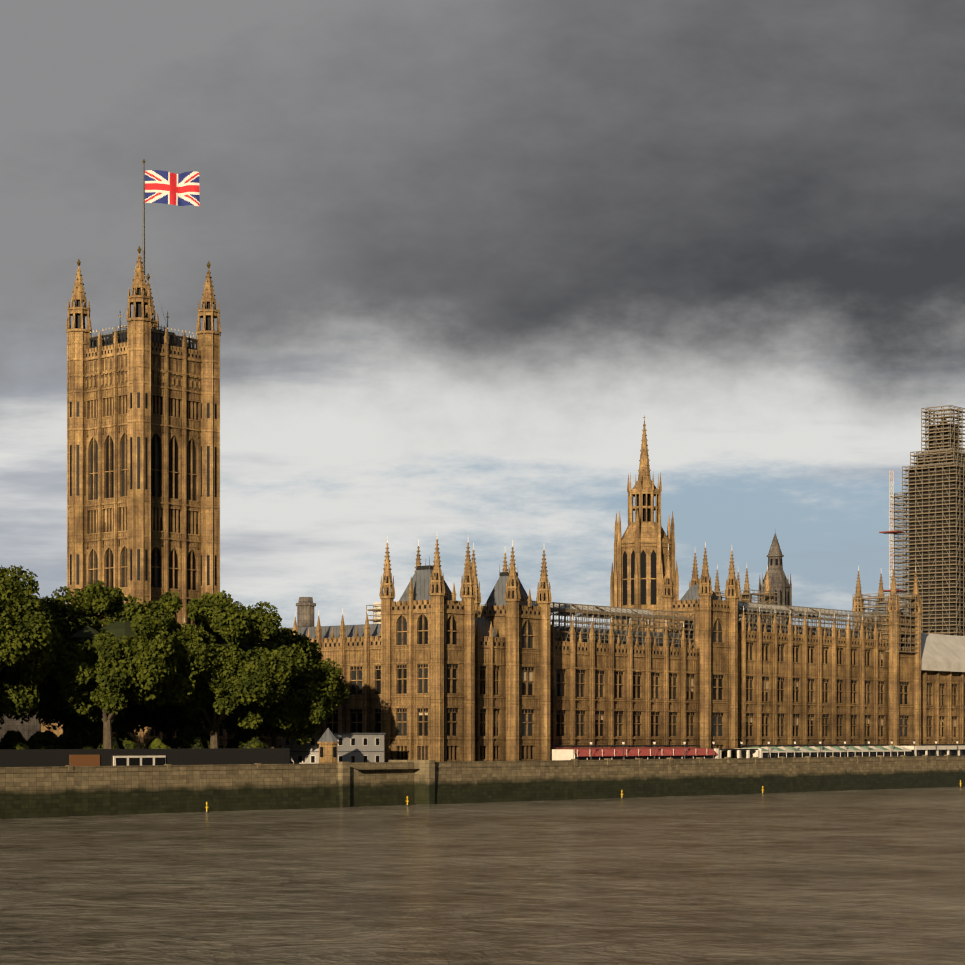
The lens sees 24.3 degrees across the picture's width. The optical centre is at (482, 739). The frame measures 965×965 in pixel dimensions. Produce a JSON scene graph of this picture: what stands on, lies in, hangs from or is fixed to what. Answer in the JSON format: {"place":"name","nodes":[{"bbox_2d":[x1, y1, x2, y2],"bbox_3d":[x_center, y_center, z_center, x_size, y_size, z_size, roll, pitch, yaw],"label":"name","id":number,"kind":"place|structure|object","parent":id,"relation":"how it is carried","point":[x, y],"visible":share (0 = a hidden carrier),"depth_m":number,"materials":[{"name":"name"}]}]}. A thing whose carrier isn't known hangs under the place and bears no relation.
{"place":"outdoors","nodes":[
{"label":"outdoors","id":0,"kind":"place"},
{"bbox_2d":[0,712,40,741],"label":"millbank buildings","id":1,"kind":"structure","parent":0,"point":[29,728],"depth_m":535.51,"materials":[{"name":"grey stone"}]},
{"bbox_2d":[0,787,964,964],"bbox_3d":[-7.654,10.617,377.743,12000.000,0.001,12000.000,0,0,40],"label":"river","id":2,"kind":"structure","parent":0,"point":[862,877],"depth_m":164.88,"materials":[{"name":"brown liquid"}]},
{"bbox_2d":[0,728,964,818],"bbox_3d":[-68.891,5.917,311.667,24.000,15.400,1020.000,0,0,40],"label":"river embankment wall","id":3,"kind":"structure","parent":2,"relation":"in","point":[327,768],"depth_m":369.72,"materials":[{"name":"stone"}]},
{"bbox_2d":[379,536,964,761],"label":"palace building","id":4,"kind":"structure","parent":3,"relation":"on","point":[508,675],"depth_m":426.82,"materials":[{"name":"stone"}]},
{"bbox_2d":[366,589,964,671],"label":"roof scaffold","id":5,"kind":"object","parent":4,"relation":"on","point":[940,652],"visible":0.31,"depth_m":474.67,"materials":[{"name":"beige metal"}]},
{"bbox_2d":[205,780,961,812],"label":"river marker buoys","id":6,"kind":"object","parent":2,"relation":"in","point":[621,794],"visible":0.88,"depth_m":397.11,"materials":[{"name":"yellow painted metal"}]},
{"bbox_2d":[0,0,964,629],"label":"sky","id":7,"kind":"structure","parent":0,"point":[460,253],"materials":[{"name":"grey"}]},
{"bbox_2d":[610,415,678,632],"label":"central tower","id":8,"kind":"structure","parent":0,"point":[640,556],"depth_m":498.14,"materials":[{"name":"stone"}]},
{"label":"ground bank","id":9,"kind":"structure","parent":0,"visible":0},
{"bbox_2d":[0,710,36,728],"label":"plane tree","id":10,"kind":"object","parent":9,"relation":"on","point":[2,714],"visible":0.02,"depth_m":393.82,"materials":[{"name":"green plant"}]},
{"bbox_2d":[0,565,61,716],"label":"plane tree","id":11,"kind":"object","parent":9,"relation":"on","point":[30,639],"visible":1,"depth_m":307.68,"materials":[{"name":"green plant"}]},
{"bbox_2d":[3,595,132,731],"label":"plane tree","id":12,"kind":"object","parent":9,"relation":"on","point":[46,714],"visible":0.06,"depth_m":346.16,"materials":[{"name":"green plant"}]},
{"bbox_2d":[69,616,167,736],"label":"plane tree","id":13,"kind":"object","parent":9,"relation":"on","point":[123,727],"visible":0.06,"depth_m":385.29,"materials":[{"name":"green plant"}]},
{"bbox_2d":[38,580,210,748],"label":"plane tree","id":14,"kind":"object","parent":9,"relation":"on","point":[137,651],"visible":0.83,"depth_m":322.44,"materials":[{"name":"green plant"}]},
{"bbox_2d":[0,724,268,748],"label":"garden shrubs","id":15,"kind":"object","parent":9,"relation":"on","point":[197,736],"visible":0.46,"depth_m":335.55,"materials":[{"name":"green plant"}]},
{"bbox_2d":[66,159,220,747],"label":"tower","id":16,"kind":"structure","parent":9,"relation":"on","point":[143,455],"depth_m":438.78,"materials":[{"name":"stone"}]},
{"bbox_2d":[145,170,199,205],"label":"union flag","id":17,"kind":"object","parent":16,"relation":"attached to","point":[166,187],"visible":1,"depth_m":443.77,"materials":[{"name":"multicoloured fabric"}]},
{"bbox_2d":[0,748,289,766],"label":"wall","id":18,"kind":"structure","parent":9,"relation":"on","point":[73,757],"depth_m":328.54,"materials":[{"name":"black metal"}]},
{"bbox_2d":[84,623,223,743],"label":"plane tree","id":19,"kind":"object","parent":9,"relation":"on","point":[174,719],"visible":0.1,"depth_m":357.07,"materials":[{"name":"green plant"}]},
{"bbox_2d":[41,597,380,747],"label":"building","id":20,"kind":"structure","parent":9,"relation":"on","point":[354,651],"depth_m":393.27,"materials":[{"name":"stone"}]},
{"bbox_2d":[157,590,306,748],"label":"plane tree","id":21,"kind":"object","parent":9,"relation":"on","point":[239,676],"visible":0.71,"depth_m":337.09,"materials":[{"name":"green plant"}]},
{"bbox_2d":[220,624,349,747],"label":"plane tree","id":22,"kind":"object","parent":9,"relation":"on","point":[313,696],"visible":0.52,"depth_m":352.83,"materials":[{"name":"green plant"}]},
{"bbox_2d":[714,565,772,622],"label":"pinnacles","id":23,"kind":"object","parent":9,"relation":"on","point":[747,584],"visible":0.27,"depth_m":508.17,"materials":[{"name":"stone"}]},
{"bbox_2d":[759,533,791,623],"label":"vent tower","id":24,"kind":"structure","parent":9,"relation":"on","point":[778,581],"depth_m":541.34,"materials":[{"name":"grey stone"}]},
{"bbox_2d":[879,405,964,635],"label":"scaffolded clock tower","id":25,"kind":"structure","parent":9,"relation":"on","point":[935,518],"depth_m":607.61,"materials":[{"name":"steel scaffold tubes"},{"name":"wooden boards"}]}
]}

